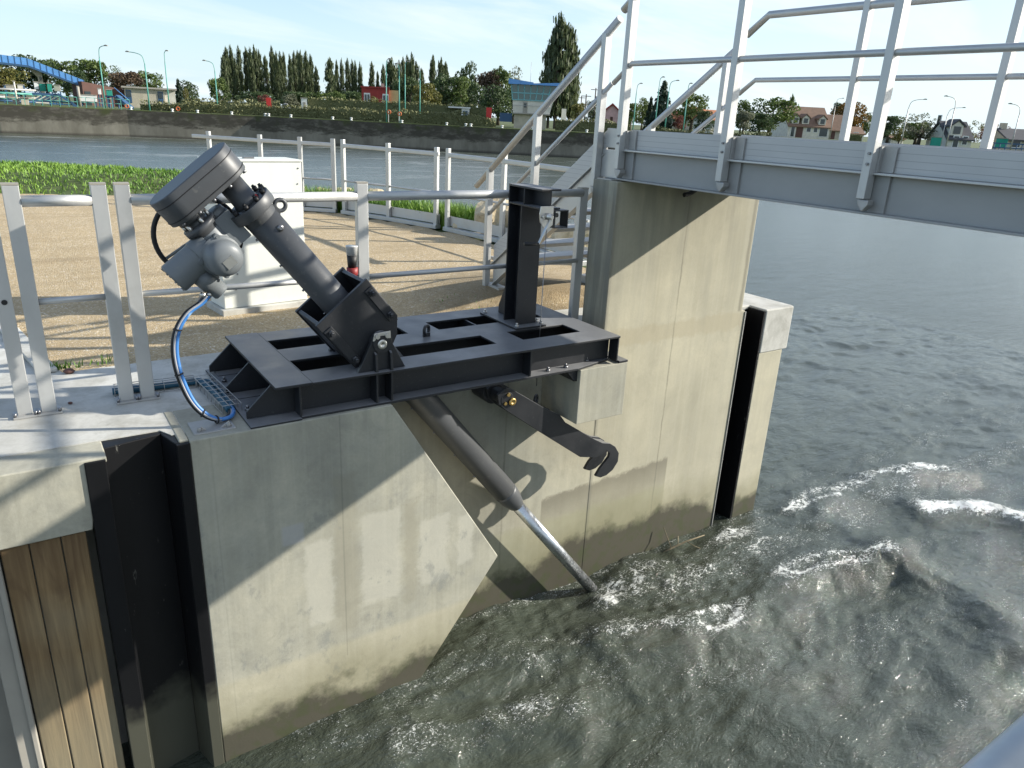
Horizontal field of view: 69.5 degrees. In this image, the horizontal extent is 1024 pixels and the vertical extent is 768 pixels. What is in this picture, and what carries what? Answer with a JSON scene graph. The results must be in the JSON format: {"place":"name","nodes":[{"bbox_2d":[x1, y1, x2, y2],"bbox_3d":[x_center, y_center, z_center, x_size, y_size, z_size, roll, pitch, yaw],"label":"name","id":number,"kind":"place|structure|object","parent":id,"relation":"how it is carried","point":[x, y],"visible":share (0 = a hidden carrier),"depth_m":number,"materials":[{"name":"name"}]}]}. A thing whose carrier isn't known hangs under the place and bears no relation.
{"place":"outdoors","nodes":[
{"label":"outdoors","id":0,"kind":"place"},
{"bbox_2d":[0,159,183,194],"bbox_3d":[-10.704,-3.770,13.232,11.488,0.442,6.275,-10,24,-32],"label":"mound grass","id":1,"kind":"structure","parent":0,"point":[60,166],"depth_m":13.60,"materials":[{"name":"green plant"}]},
{"bbox_2d":[121,86,176,107],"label":"service building","id":2,"kind":"structure","parent":0,"point":[133,94],"depth_m":91.33,"materials":[{"name":"paint"}]},
{"bbox_2d":[0,308,582,457],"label":"deck pavement","id":3,"kind":"structure","parent":0,"point":[93,412],"depth_m":3.95,"materials":[{"name":"concrete"}]},
{"bbox_2d":[0,235,37,419],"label":"guard railing","id":4,"kind":"object","parent":3,"relation":"on","point":[15,359],"visible":0.98,"depth_m":3.67,"materials":[{"name":"metal"}]},
{"bbox_2d":[0,326,56,371],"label":"kerb","id":5,"kind":"structure","parent":3,"relation":"on","point":[25,347],"depth_m":4.68,"materials":[{"name":"concrete"}]},
{"bbox_2d":[0,182,138,416],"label":"guard railing","id":6,"kind":"object","parent":3,"relation":"on","point":[15,201],"visible":0.98,"depth_m":3.72,"materials":[{"name":"metal"}]},
{"bbox_2d":[112,374,241,413],"bbox_3d":[-1.812,0.031,4.180,0.413,0.053,0.817,-50,55,-66],"label":"wire cable tray","id":7,"kind":"object","parent":3,"relation":"on","point":[219,394],"visible":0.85,"depth_m":4.18,"materials":[{"name":"metal"}]},
{"bbox_2d":[112,181,588,401],"bbox_3d":[-0.749,-0.697,4.723,3.123,1.160,0.117,-10,24,-33],"label":"guard railing","id":8,"kind":"object","parent":3,"relation":"on","point":[361,195],"visible":0.61,"depth_m":4.34,"materials":[{"name":"metal"}]},
{"bbox_2d":[345,245,357,275],"bbox_3d":[-0.977,-0.753,4.511,0.076,0.182,0.076,-10,24,-32],"label":"warning light","id":9,"kind":"object","parent":8,"relation":"on","point":[351,254],"visible":0.9,"depth_m":4.49,"materials":[{"name":"plastic"}]},
{"bbox_2d":[0,193,585,372],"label":"gravel yard","id":10,"kind":"structure","parent":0,"point":[63,248],"depth_m":7.03,"materials":[{"name":"beige gravel"}]},
{"bbox_2d":[197,156,307,316],"bbox_3d":[-2.072,-1.200,5.977,0.760,1.230,0.370,-14,26,-39],"label":"electrical cabinet","id":11,"kind":"object","parent":10,"relation":"on","point":[271,174],"visible":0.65,"depth_m":5.90,"materials":[{"name":"metal"}]},
{"bbox_2d":[49,294,491,369],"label":"weeds","id":12,"kind":"object","parent":10,"relation":"on","point":[60,366],"visible":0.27,"depth_m":4.51,"materials":[{"name":"green plant"}]},
{"bbox_2d":[340,139,440,228],"bbox_3d":[-1.859,-3.042,11.152,2.023,1.132,0.149,16,24,33],"label":"boundary railing","id":13,"kind":"object","parent":10,"relation":"on","point":[389,212],"visible":0.98,"depth_m":11.13,"materials":[{"name":"metal"}]},
{"bbox_2d":[443,148,589,265],"bbox_3d":[0.000,-2.336,9.455,0.186,1.132,2.916,-13,25,-37],"label":"boundary railing","id":14,"kind":"object","parent":10,"relation":"on","point":[500,231],"visible":0.48,"depth_m":9.91,"materials":[{"name":"metal"}]},
{"bbox_2d":[0,359,627,767],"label":"quay wall","id":15,"kind":"structure","parent":0,"point":[216,599],"depth_m":4.09,"materials":[{"name":"concrete"}]},
{"bbox_2d":[187,419,235,435],"bbox_3d":[-1.537,0.200,3.776,0.200,0.039,0.170,-10,24,-32],"label":"anchor plate","id":16,"kind":"object","parent":15,"relation":"on","point":[201,427],"visible":0.98,"depth_m":3.76,"materials":[{"name":"metal"}]},
{"bbox_2d":[205,303,627,428],"bbox_3d":[-0.538,-0.273,4.805,2.578,0.518,1.047,-10,24,-32],"label":"steel base frame","id":17,"kind":"object","parent":15,"relation":"on","point":[271,378],"visible":0.92,"depth_m":4.48,"materials":[{"name":"black paint"}]},
{"bbox_2d":[150,142,596,591],"bbox_3d":[-0.436,0.380,4.816,3.181,3.666,0.500,-10,24,-32],"label":"gate actuator","id":18,"kind":"object","parent":17,"relation":"attached to","point":[344,313],"visible":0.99,"depth_m":3.81,"materials":[{"name":"paint"}]},
{"bbox_2d":[170,295,235,423],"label":"power cables","id":19,"kind":"object","parent":18,"relation":"hanging from","point":[179,373],"visible":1,"depth_m":3.67,"materials":[{"name":"blue plastic"}]},
{"bbox_2d":[480,183,568,329],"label":"winch column","id":20,"kind":"structure","parent":17,"relation":"on","point":[516,310],"depth_m":5.02,"materials":[{"name":"black metal"}]},
{"bbox_2d":[523,206,558,385],"bbox_3d":[0.165,-0.545,4.851,0.297,1.219,0.109,-10,24,-32],"label":"hand winch","id":21,"kind":"object","parent":20,"relation":"attached to","point":[546,217],"visible":1,"depth_m":4.66,"materials":[{"name":"silver metal"}]},
{"bbox_2d":[471,384,618,476],"bbox_3d":[0.265,0.292,5.260,1.120,0.893,0.339,-10,24,-32],"label":"hook arm","id":22,"kind":"object","parent":15,"relation":"attached to","point":[550,424],"visible":0.84,"depth_m":5.08},
{"bbox_2d":[361,83,398,102],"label":"red house","id":23,"kind":"structure","parent":0,"point":[369,92],"depth_m":114.75,"materials":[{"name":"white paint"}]},
{"bbox_2d":[304,211,585,267],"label":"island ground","id":24,"kind":"structure","parent":0,"point":[441,230],"depth_m":10.80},
{"bbox_2d":[192,131,337,212],"bbox_3d":[-4.061,-3.457,11.993,2.582,1.132,0.210,8,20,13],"label":"boundary railing","id":25,"kind":"object","parent":24,"relation":"on","point":[259,140],"visible":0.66,"depth_m":11.80,"materials":[{"name":"metal"}]},
{"bbox_2d":[304,184,477,231],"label":"verge grass","id":26,"kind":"structure","parent":24,"relation":"on","point":[461,211],"depth_m":11.18,"materials":[{"name":"green plant"}]},
{"bbox_2d":[474,198,499,224],"bbox_3d":[-0.271,-2.388,10.531,0.697,0.549,0.484,-10,24,-32],"label":"boulder","id":27,"kind":"object","parent":24,"relation":"on","point":[479,215],"visible":0.2,"depth_m":10.29,"materials":[{"name":"stone"}]},
{"bbox_2d":[474,15,732,289],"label":"access stairs","id":28,"kind":"structure","parent":24,"relation":"on","point":[591,163],"depth_m":5.83,"materials":[{"name":"metal"}]},
{"bbox_2d":[0,94,979,147],"bbox_3d":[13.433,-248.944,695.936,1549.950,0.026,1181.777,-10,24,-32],"label":"bank ground","id":29,"kind":"structure","parent":0,"point":[638,127],"depth_m":113.92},
{"bbox_2d":[0,66,30,98],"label":"broadleaf tree","id":30,"kind":"object","parent":29,"relation":"on","point":[5,79],"visible":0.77,"depth_m":97.42,"materials":[{"name":"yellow plant"}]},
{"bbox_2d":[0,85,35,102],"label":"pipe rack","id":31,"kind":"object","parent":29,"relation":"on","point":[12,93],"visible":0.53,"depth_m":76.56,"materials":[{"name":"metal"}]},
{"bbox_2d":[0,54,44,98],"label":"broadleaf tree","id":32,"kind":"object","parent":29,"relation":"on","point":[30,83],"visible":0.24,"depth_m":117.16,"materials":[{"name":"green plant"}]},
{"bbox_2d":[28,67,45,99],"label":"gangway pier","id":33,"kind":"structure","parent":29,"relation":"on","point":[38,74],"depth_m":86.66,"materials":[{"name":"grey concrete"}]},
{"bbox_2d":[0,55,83,85],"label":"blue gangway","id":34,"kind":"object","parent":33,"relation":"on","point":[24,62],"visible":0.98,"depth_m":85.47,"materials":[{"name":"metal"}]},
{"bbox_2d":[28,58,59,98],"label":"broadleaf tree","id":35,"kind":"object","parent":29,"relation":"on","point":[46,78],"visible":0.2,"depth_m":118.58,"materials":[{"name":"green plant"}]},
{"bbox_2d":[32,92,76,106],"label":"blue platform","id":36,"kind":"structure","parent":29,"relation":"on","point":[60,102],"depth_m":73.32,"materials":[{"name":"metal"}]},
{"bbox_2d":[43,60,78,99],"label":"broadleaf tree","id":37,"kind":"object","parent":29,"relation":"on","point":[62,67],"visible":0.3,"depth_m":116.12,"materials":[{"name":"green plant"}]},
{"bbox_2d":[0,93,130,108],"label":"quay railing","id":38,"kind":"object","parent":29,"relation":"on","point":[24,99],"visible":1,"depth_m":71.29,"materials":[{"name":"metal"}]},
{"bbox_2d":[62,69,91,92],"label":"broadleaf tree","id":39,"kind":"object","parent":29,"relation":"on","point":[78,74],"visible":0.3,"depth_m":104.63,"materials":[{"name":"green plant"}]},
{"bbox_2d":[71,58,111,88],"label":"broadleaf tree","id":40,"kind":"object","parent":29,"relation":"on","point":[86,66],"visible":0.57,"depth_m":109.26,"materials":[{"name":"green plant"}]},
{"bbox_2d":[71,81,124,106],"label":"rusty shed","id":41,"kind":"structure","parent":29,"relation":"on","point":[88,88],"depth_m":88.90,"materials":[{"name":"brown metal"}]},
{"bbox_2d":[107,71,147,89],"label":"broadleaf tree","id":42,"kind":"object","parent":29,"relation":"on","point":[127,78],"visible":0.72,"depth_m":108.63,"materials":[{"name":"brown plant"}]},
{"bbox_2d":[131,70,164,87],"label":"broadleaf tree","id":43,"kind":"object","parent":29,"relation":"on","point":[153,77],"visible":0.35,"depth_m":117.08,"materials":[{"name":"green plant"}]},
{"bbox_2d":[180,80,198,100],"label":"broadleaf tree","id":44,"kind":"object","parent":29,"relation":"on","point":[191,87],"visible":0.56,"depth_m":113.41,"materials":[{"name":"green plant"}]},
{"bbox_2d":[207,77,231,101],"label":"broadleaf tree","id":45,"kind":"object","parent":29,"relation":"on","point":[220,87],"visible":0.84,"depth_m":108.28,"materials":[{"name":"green plant"}]},
{"bbox_2d":[219,54,229,100],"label":"poplar tree","id":46,"kind":"object","parent":29,"relation":"on","point":[223,71],"visible":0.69,"depth_m":164.84,"materials":[{"name":"green plant"}]},
{"bbox_2d":[181,98,280,107],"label":"hedge","id":47,"kind":"object","parent":29,"relation":"on","point":[273,103],"visible":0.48,"depth_m":91.83,"materials":[{"name":"green plant"}]},
{"bbox_2d":[233,58,240,101],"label":"poplar tree","id":48,"kind":"object","parent":29,"relation":"on","point":[236,87],"visible":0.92,"depth_m":167.81,"materials":[{"name":"green plant"}]},
{"bbox_2d":[235,45,244,99],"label":"poplar tree","id":49,"kind":"object","parent":29,"relation":"on","point":[239,60],"visible":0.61,"depth_m":174.06,"materials":[{"name":"green plant"}]},
{"bbox_2d":[242,48,249,101],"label":"poplar tree","id":50,"kind":"object","parent":29,"relation":"on","point":[245,69],"visible":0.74,"depth_m":181.41,"materials":[{"name":"green plant"}]},
{"bbox_2d":[247,48,256,96],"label":"poplar tree","id":51,"kind":"object","parent":29,"relation":"on","point":[252,84],"visible":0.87,"depth_m":169.95,"materials":[{"name":"green plant"}]},
{"bbox_2d":[251,45,260,91],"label":"poplar tree","id":52,"kind":"object","parent":29,"relation":"on","point":[255,59],"visible":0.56,"depth_m":176.66,"materials":[{"name":"green plant"}]},
{"bbox_2d":[234,91,281,102],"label":"broadleaf tree","id":53,"kind":"object","parent":29,"relation":"on","point":[248,95],"visible":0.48,"depth_m":150.37,"materials":[{"name":"green plant"}]},
{"bbox_2d":[139,99,378,120],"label":"hedge","id":54,"kind":"object","parent":29,"relation":"on","point":[303,112],"visible":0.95,"depth_m":78.83,"materials":[{"name":"green plant"}]},
{"bbox_2d":[262,55,271,96],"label":"poplar tree","id":55,"kind":"object","parent":29,"relation":"on","point":[266,80],"visible":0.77,"depth_m":172.87,"materials":[{"name":"green plant"}]},
{"bbox_2d":[269,44,276,99],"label":"poplar tree","id":56,"kind":"object","parent":29,"relation":"on","point":[271,62],"visible":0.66,"depth_m":179.52,"materials":[{"name":"green plant"}]},
{"bbox_2d":[272,50,282,100],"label":"poplar tree","id":57,"kind":"object","parent":29,"relation":"on","point":[277,84],"visible":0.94,"depth_m":168.28,"materials":[{"name":"green plant"}]},
{"bbox_2d":[287,55,294,91],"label":"poplar tree","id":58,"kind":"object","parent":29,"relation":"on","point":[290,87],"visible":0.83,"depth_m":170.62,"materials":[{"name":"green plant"}]},
{"bbox_2d":[296,49,306,103],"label":"poplar tree","id":59,"kind":"object","parent":29,"relation":"on","point":[301,87],"visible":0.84,"depth_m":172.99,"materials":[{"name":"green plant"}]},
{"bbox_2d":[303,51,312,103],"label":"poplar tree","id":60,"kind":"object","parent":29,"relation":"on","point":[307,74],"visible":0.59,"depth_m":180.12,"materials":[{"name":"green plant"}]},
{"bbox_2d":[323,57,337,93],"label":"poplar tree","id":61,"kind":"object","parent":29,"relation":"on","point":[329,77],"visible":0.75,"depth_m":166.26,"materials":[{"name":"green plant"}]},
{"bbox_2d":[344,58,351,91],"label":"poplar tree","id":62,"kind":"object","parent":29,"relation":"on","point":[348,82],"visible":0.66,"depth_m":178.15,"materials":[{"name":"green plant"}]},
{"bbox_2d":[385,58,397,89],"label":"poplar tree","id":63,"kind":"object","parent":29,"relation":"on","point":[391,70],"visible":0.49,"depth_m":171.84,"materials":[{"name":"green plant"}]},
{"bbox_2d":[308,96,486,119],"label":"hedge","id":64,"kind":"object","parent":29,"relation":"on","point":[376,105],"visible":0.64,"depth_m":91.96,"materials":[{"name":"green plant"}]},
{"bbox_2d":[393,76,420,103],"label":"broadleaf tree","id":65,"kind":"object","parent":29,"relation":"on","point":[411,82],"visible":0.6,"depth_m":128.02,"materials":[{"name":"green plant"}]},
{"bbox_2d":[412,83,442,104],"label":"broadleaf tree","id":66,"kind":"object","parent":29,"relation":"on","point":[427,94],"visible":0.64,"depth_m":105.90,"materials":[{"name":"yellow plant"}]},
{"bbox_2d":[381,108,495,126],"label":"hedge","id":67,"kind":"object","parent":29,"relation":"on","point":[440,118],"visible":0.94,"depth_m":79.30,"materials":[{"name":"green plant"}]},
{"bbox_2d":[428,73,461,105],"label":"broadleaf tree","id":68,"kind":"object","parent":29,"relation":"on","point":[442,82],"visible":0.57,"depth_m":109.65,"materials":[{"name":"green plant"}]},
{"bbox_2d":[445,76,470,105],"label":"broadleaf tree","id":69,"kind":"object","parent":29,"relation":"on","point":[459,98],"visible":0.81,"depth_m":108.67,"materials":[{"name":"green plant"}]},
{"bbox_2d":[455,61,478,106],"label":"broadleaf tree","id":70,"kind":"object","parent":29,"relation":"on","point":[466,72],"visible":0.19,"depth_m":128.50,"materials":[{"name":"green plant"}]},
{"bbox_2d":[462,81,486,106],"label":"broadleaf tree","id":71,"kind":"object","parent":29,"relation":"on","point":[474,89],"visible":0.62,"depth_m":115.11,"materials":[{"name":"green plant"}]},
{"bbox_2d":[475,70,501,103],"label":"broadleaf tree","id":72,"kind":"object","parent":29,"relation":"on","point":[483,80],"visible":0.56,"depth_m":119.44,"materials":[{"name":"brown plant"}]},
{"bbox_2d":[478,83,512,124],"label":"broadleaf tree","id":73,"kind":"object","parent":29,"relation":"on","point":[498,97],"visible":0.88,"depth_m":97.59,"materials":[{"name":"green plant"}]},
{"bbox_2d":[484,66,512,111],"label":"broadleaf tree","id":74,"kind":"object","parent":29,"relation":"on","point":[504,75],"visible":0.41,"depth_m":119.26,"materials":[{"name":"green plant"}]},
{"bbox_2d":[538,35,553,127],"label":"poplar tree","id":75,"kind":"object","parent":29,"relation":"on","point":[544,58],"visible":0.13,"depth_m":91.66,"materials":[{"name":"green plant"}]},
{"bbox_2d":[541,11,572,128],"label":"poplar tree","id":76,"kind":"object","parent":29,"relation":"on","point":[556,54],"visible":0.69,"depth_m":89.16,"materials":[{"name":"green plant"}]},
{"bbox_2d":[558,23,581,120],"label":"poplar tree","id":77,"kind":"object","parent":29,"relation":"on","point":[574,57],"visible":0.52,"depth_m":90.37,"materials":[{"name":"green plant"}]},
{"bbox_2d":[555,118,629,132],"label":"hedge","id":78,"kind":"object","parent":29,"relation":"on","point":[582,125],"visible":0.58,"depth_m":79.62,"materials":[{"name":"green plant"}]},
{"bbox_2d":[628,103,641,130],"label":"broadleaf tree","id":79,"kind":"object","parent":29,"relation":"on","point":[631,112],"visible":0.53,"depth_m":119.94,"materials":[{"name":"green plant"}]},
{"bbox_2d":[635,97,648,129],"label":"broadleaf tree","id":80,"kind":"object","parent":29,"relation":"on","point":[643,109],"visible":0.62,"depth_m":128.97,"materials":[{"name":"green plant"}]},
{"bbox_2d":[642,80,675,129],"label":"conifer tree","id":81,"kind":"object","parent":29,"relation":"on","point":[662,100],"visible":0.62,"depth_m":109.85,"materials":[{"name":"green plant"}]},
{"bbox_2d":[672,93,709,130],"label":"broadleaf tree","id":82,"kind":"object","parent":29,"relation":"on","point":[691,111],"visible":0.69,"depth_m":144.88,"materials":[{"name":"green plant"}]},
{"bbox_2d":[692,110,714,131],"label":"broadleaf tree","id":83,"kind":"object","parent":29,"relation":"on","point":[702,116],"visible":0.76,"depth_m":114.10,"materials":[{"name":"green plant"}]},
{"bbox_2d":[645,125,771,135],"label":"hedge","id":84,"kind":"object","parent":29,"relation":"on","point":[704,131],"visible":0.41,"depth_m":84.03,"materials":[{"name":"green plant"}]},
{"bbox_2d":[735,99,753,133],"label":"broadleaf tree","id":85,"kind":"object","parent":29,"relation":"on","point":[743,105],"visible":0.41,"depth_m":134.32,"materials":[{"name":"green plant"}]},
{"bbox_2d":[737,110,754,131],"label":"broadleaf tree","id":86,"kind":"object","parent":29,"relation":"on","point":[744,117],"visible":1,"depth_m":112.31,"materials":[{"name":"green plant"}]},
{"bbox_2d":[747,113,776,133],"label":"broadleaf tree","id":87,"kind":"object","parent":29,"relation":"on","point":[765,121],"visible":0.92,"depth_m":125.25,"materials":[{"name":"green plant"}]},
{"bbox_2d":[748,97,800,135],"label":"broadleaf tree","id":88,"kind":"object","parent":29,"relation":"on","point":[774,104],"visible":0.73,"depth_m":132.29,"materials":[{"name":"green plant"}]},
{"bbox_2d":[827,114,842,139],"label":"house","id":89,"kind":"structure","parent":29,"relation":"on","point":[836,126],"depth_m":159.96,"materials":[{"name":"brown tile"}]},
{"bbox_2d":[830,101,871,128],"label":"broadleaf tree","id":90,"kind":"object","parent":29,"relation":"on","point":[857,120],"visible":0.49,"depth_m":193.97,"materials":[{"name":"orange plant"}]},
{"bbox_2d":[883,116,904,142],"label":"broadleaf tree","id":91,"kind":"object","parent":29,"relation":"on","point":[891,126],"visible":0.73,"depth_m":126.52,"materials":[{"name":"green plant"}]},
{"bbox_2d":[901,122,930,144],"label":"broadleaf tree","id":92,"kind":"object","parent":29,"relation":"on","point":[918,127],"visible":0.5,"depth_m":106.91,"materials":[{"name":"green plant"}]},
{"bbox_2d":[900,113,936,144],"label":"sparse tree","id":93,"kind":"object","parent":29,"relation":"on","point":[920,135],"visible":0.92,"depth_m":104.49,"materials":[{"name":"green plant"}]},
{"bbox_2d":[925,115,974,147],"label":"house","id":94,"kind":"structure","parent":29,"relation":"on","point":[960,134],"depth_m":99.45,"materials":[{"name":"stone"}]},
{"bbox_2d":[980,123,1023,150],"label":"house","id":95,"kind":"structure","parent":29,"relation":"on","point":[1003,131],"depth_m":101.29,"materials":[{"name":"stone"}]},
{"bbox_2d":[0,105,1023,767],"bbox_3d":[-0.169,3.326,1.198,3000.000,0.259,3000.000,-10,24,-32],"label":"water","id":96,"kind":"structure","parent":0,"point":[846,591],"depth_m":6.20,"materials":[{"name":"grey liquid"}]},
{"bbox_2d":[0,104,614,157],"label":"quay wall","id":97,"kind":"structure","parent":96,"relation":"in","point":[32,119],"depth_m":77.17,"materials":[{"name":"concrete"}]},
{"bbox_2d":[581,178,793,576],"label":"bridge pier","id":98,"kind":"structure","parent":96,"relation":"in","point":[703,339],"depth_m":6.13,"materials":[{"name":"concrete"}]},
{"bbox_2d":[597,0,1023,236],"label":"footbridge","id":99,"kind":"object","parent":98,"relation":"on","point":[981,188],"visible":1,"depth_m":4.07,"materials":[{"name":"metal"}]},
{"bbox_2d":[0,0,1023,141],"label":"sky","id":100,"kind":"structure","parent":0,"point":[490,34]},
{"bbox_2d":[500,62,559,129],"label":"control tower","id":101,"kind":"structure","parent":0,"point":[529,98],"depth_m":79.87,"materials":[{"name":"concrete"}]},
{"bbox_2d":[551,231,588,246],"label":"concrete wall","id":102,"kind":"structure","parent":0,"point":[558,235],"depth_m":9.15,"materials":[{"name":"concrete"}]},
{"bbox_2d":[605,103,618,122],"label":"house","id":103,"kind":"structure","parent":0,"point":[611,113],"depth_m":121.11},
{"bbox_2d":[771,106,830,138],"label":"house","id":104,"kind":"structure","parent":0,"point":[813,122],"depth_m":159.10,"materials":[{"name":"beige paint"}]},
{"bbox_2d":[961,714,1023,767],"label":"walkway rail","id":105,"kind":"object","parent":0,"point":[1004,748],"depth_m":0.97,"materials":[{"name":"metal"}]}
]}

